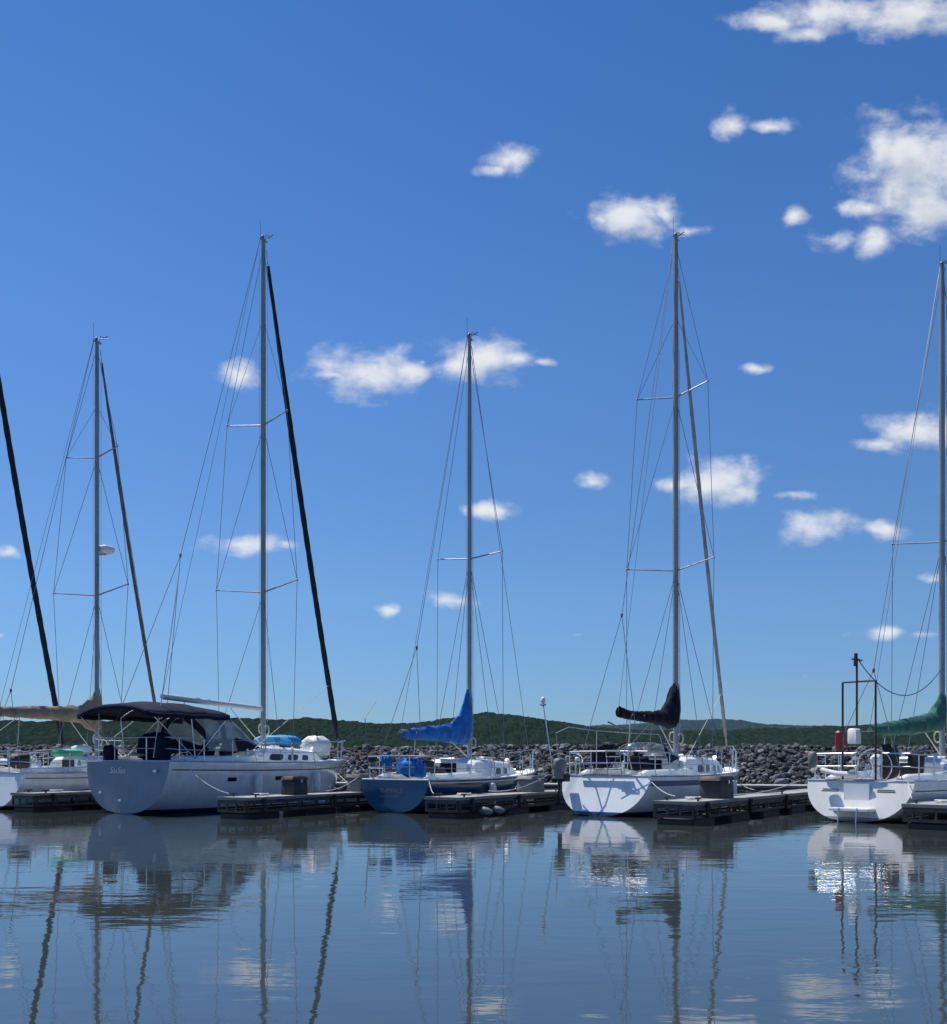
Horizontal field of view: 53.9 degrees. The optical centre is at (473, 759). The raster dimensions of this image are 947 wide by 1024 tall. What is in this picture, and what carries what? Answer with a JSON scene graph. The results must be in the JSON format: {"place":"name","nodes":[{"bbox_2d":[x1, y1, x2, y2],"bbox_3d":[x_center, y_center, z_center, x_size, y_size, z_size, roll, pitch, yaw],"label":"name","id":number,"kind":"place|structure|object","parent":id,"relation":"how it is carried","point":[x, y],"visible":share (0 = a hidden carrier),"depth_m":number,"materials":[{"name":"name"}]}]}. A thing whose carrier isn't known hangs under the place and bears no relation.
{"place":"outdoors","nodes":[
{"label":"outdoors","id":0,"kind":"place"},
{"bbox_2d":[0,789,946,1023],"bbox_3d":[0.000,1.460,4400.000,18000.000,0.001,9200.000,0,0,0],"label":"water","id":1,"kind":"structure","parent":0,"point":[568,915],"depth_m":8.48,"materials":[{"name":"blue liquid"}]},
{"bbox_2d":[0,376,70,766],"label":"sailboat","id":2,"kind":"object","parent":1,"relation":"on","point":[19,504],"visible":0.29,"depth_m":32.70,"materials":[{"name":"white paint"}]},
{"bbox_2d":[10,789,103,811],"bbox_3d":[-9.912,1.306,30.159,1.145,0.907,10.285,0,0,29],"label":"floating dock","id":3,"kind":"object","parent":1,"relation":"on","point":[53,794],"visible":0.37,"depth_m":26.12,"materials":[{"name":"grey wood"}]},
{"bbox_2d":[0,323,160,809],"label":"sailboat","id":4,"kind":"object","parent":1,"relation":"on","point":[66,770],"visible":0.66,"depth_m":29.37,"materials":[{"name":"white paint"}]},
{"bbox_2d":[77,229,349,813],"bbox_3d":[-6.958,-7.540,28.874,3.940,19.000,9.887,0,0,31],"label":"sailboat","id":5,"kind":"object","parent":1,"relation":"on","point":[152,775],"visible":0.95,"depth_m":26.82,"materials":[{"name":"white plastic"}]},
{"bbox_2d":[228,754,326,780],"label":"windows","id":6,"kind":"structure","parent":5,"relation":"in","point":[273,756],"depth_m":28.43,"materials":[{"name":"black glass"}]},
{"bbox_2d":[216,790,373,818],"bbox_3d":[-2.684,1.306,28.127,1.145,0.907,12.485,0,0,31],"label":"floating dock","id":7,"kind":"object","parent":1,"relation":"on","point":[253,812],"visible":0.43,"depth_m":24.15,"materials":[{"name":"grey wood"}]},
{"bbox_2d":[280,776,307,794],"bbox_3d":[-4.742,0.698,24.711,0.510,0.495,0.636,0,0,31],"label":"dock box","id":8,"kind":"object","parent":7,"relation":"on","point":[293,785],"visible":0.98,"depth_m":24.50,"materials":[{"name":"brown paint"}]},
{"bbox_2d":[347,774,377,791],"bbox_3d":[-3.240,0.688,27.308,0.565,0.515,0.954,0,0,31],"label":"dock box","id":9,"kind":"object","parent":7,"relation":"on","point":[355,785],"visible":0.58,"depth_m":26.92,"materials":[{"name":"grey plastic"}]},
{"bbox_2d":[181,760,911,798],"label":"mooring lines","id":10,"kind":"object","parent":7,"relation":"on","point":[538,780],"visible":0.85,"depth_m":23.98,"materials":[{"name":"fabric"}]},
{"bbox_2d":[362,332,538,812],"bbox_3d":[0.075,-5.815,28.951,3.034,15.550,8.772,0,0,30],"label":"sailboat","id":11,"kind":"object","parent":1,"relation":"on","point":[405,788],"visible":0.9,"depth_m":27.46,"materials":[{"name":"blue paint"}]},
{"bbox_2d":[496,768,524,773],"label":"windows","id":12,"kind":"structure","parent":11,"relation":"in","point":[498,771],"depth_m":29.15,"materials":[{"name":"black glass"}]},
{"bbox_2d":[0,742,946,788],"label":"breakwater","id":13,"kind":"object","parent":1,"relation":"in","point":[759,763],"visible":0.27,"depth_m":48.29,"materials":[{"name":"grey stone"}]},
{"bbox_2d":[424,788,567,818],"bbox_3d":[2.181,1.306,27.583,1.145,0.907,11.085,0,0,32],"label":"floating dock","id":14,"kind":"object","parent":1,"relation":"on","point":[453,812],"visible":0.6,"depth_m":24.53,"materials":[{"name":"grey wood"}]},
{"bbox_2d":[478,806,504,814],"bbox_3d":[0.462,1.298,23.556,0.376,0.222,0.828,0,0,32],"label":"dock fender","id":15,"kind":"object","parent":14,"relation":"attached to","point":[489,811],"visible":1,"depth_m":23.31,"materials":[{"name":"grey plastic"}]},
{"bbox_2d":[516,776,544,791],"bbox_3d":[1.664,0.713,26.859,0.565,0.464,0.848,0,0,32],"label":"dock box","id":16,"kind":"object","parent":14,"relation":"on","point":[537,786],"visible":0.91,"depth_m":26.58,"materials":[{"name":"grey plastic"}]},
{"bbox_2d":[333,782,807,801],"bbox_3d":[-1.819,1.327,35.232,65.620,0.865,1.910,0,0,12],"label":"dock","id":17,"kind":"object","parent":1,"relation":"in","point":[757,787],"visible":0.06,"depth_m":31.88,"materials":[{"name":"grey wood"}]},
{"bbox_2d":[540,217,738,816],"bbox_3d":[5.819,-6.965,27.088,3.353,17.850,9.176,0,0,38],"label":"sailboat","id":18,"kind":"object","parent":1,"relation":"on","point":[603,788],"visible":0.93,"depth_m":26.06,"materials":[{"name":"white paint"}]},
{"bbox_2d":[698,765,723,771],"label":"windows","id":19,"kind":"structure","parent":18,"relation":"in","point":[700,767],"depth_m":26.82,"materials":[{"name":"grey glass"}]},
{"bbox_2d":[652,788,814,825],"bbox_3d":[8.138,1.306,25.482,1.145,0.907,12.185,0,0,37],"label":"floating dock","id":20,"kind":"object","parent":1,"relation":"on","point":[710,813],"visible":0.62,"depth_m":22.40,"materials":[{"name":"grey wood"}]},
{"bbox_2d":[698,776,733,798],"bbox_3d":[5.885,0.677,22.500,0.620,0.535,0.901,0,0,37],"label":"dock box","id":21,"kind":"object","parent":20,"relation":"on","point":[716,787],"visible":0.94,"depth_m":22.20,"materials":[{"name":"brown paint"}]},
{"bbox_2d":[807,260,946,822],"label":"sailboat","id":22,"kind":"object","parent":1,"relation":"on","point":[879,792],"visible":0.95,"depth_m":22.44,"materials":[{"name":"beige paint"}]},
{"bbox_2d":[844,783,869,799],"bbox_3d":[8.952,0.780,21.746,0.060,0.420,0.600,0,0,-44],"label":"transom door","id":23,"kind":"structure","parent":22,"relation":"in","point":[852,791],"depth_m":21.72,"materials":[{"name":"white plastic"}]},
{"bbox_2d":[901,799,946,830],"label":"floating dock","id":24,"kind":"object","parent":1,"relation":"on","point":[920,822],"visible":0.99,"depth_m":19.34,"materials":[{"name":"grey wood"}]},
{"bbox_2d":[0,712,946,748],"bbox_3d":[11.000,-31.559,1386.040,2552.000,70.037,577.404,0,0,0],"label":"wooded hills","id":25,"kind":"structure","parent":0,"point":[352,734],"depth_m":1196.00,"materials":[{"name":"green plant"}]},
{"bbox_2d":[0,0,946,725],"label":"sky","id":26,"kind":"structure","parent":0,"point":[423,176],"materials":[{"name":"blue"}]},
{"bbox_2d":[575,757,578,773],"bbox_3d":[3.796,0.410,33.984,0.168,0.980,0.205,0,0,-20],"label":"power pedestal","id":27,"kind":"object","parent":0,"point":[576,765],"visible":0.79,"depth_m":33.91,"materials":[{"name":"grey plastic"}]},
{"bbox_2d":[590,719,844,730],"bbox_3d":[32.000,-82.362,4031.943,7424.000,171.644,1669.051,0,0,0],"label":"distant hills","id":28,"kind":"structure","parent":0,"point":[691,725],"depth_m":3637.62,"materials":[{"name":"green plant"}]}
]}

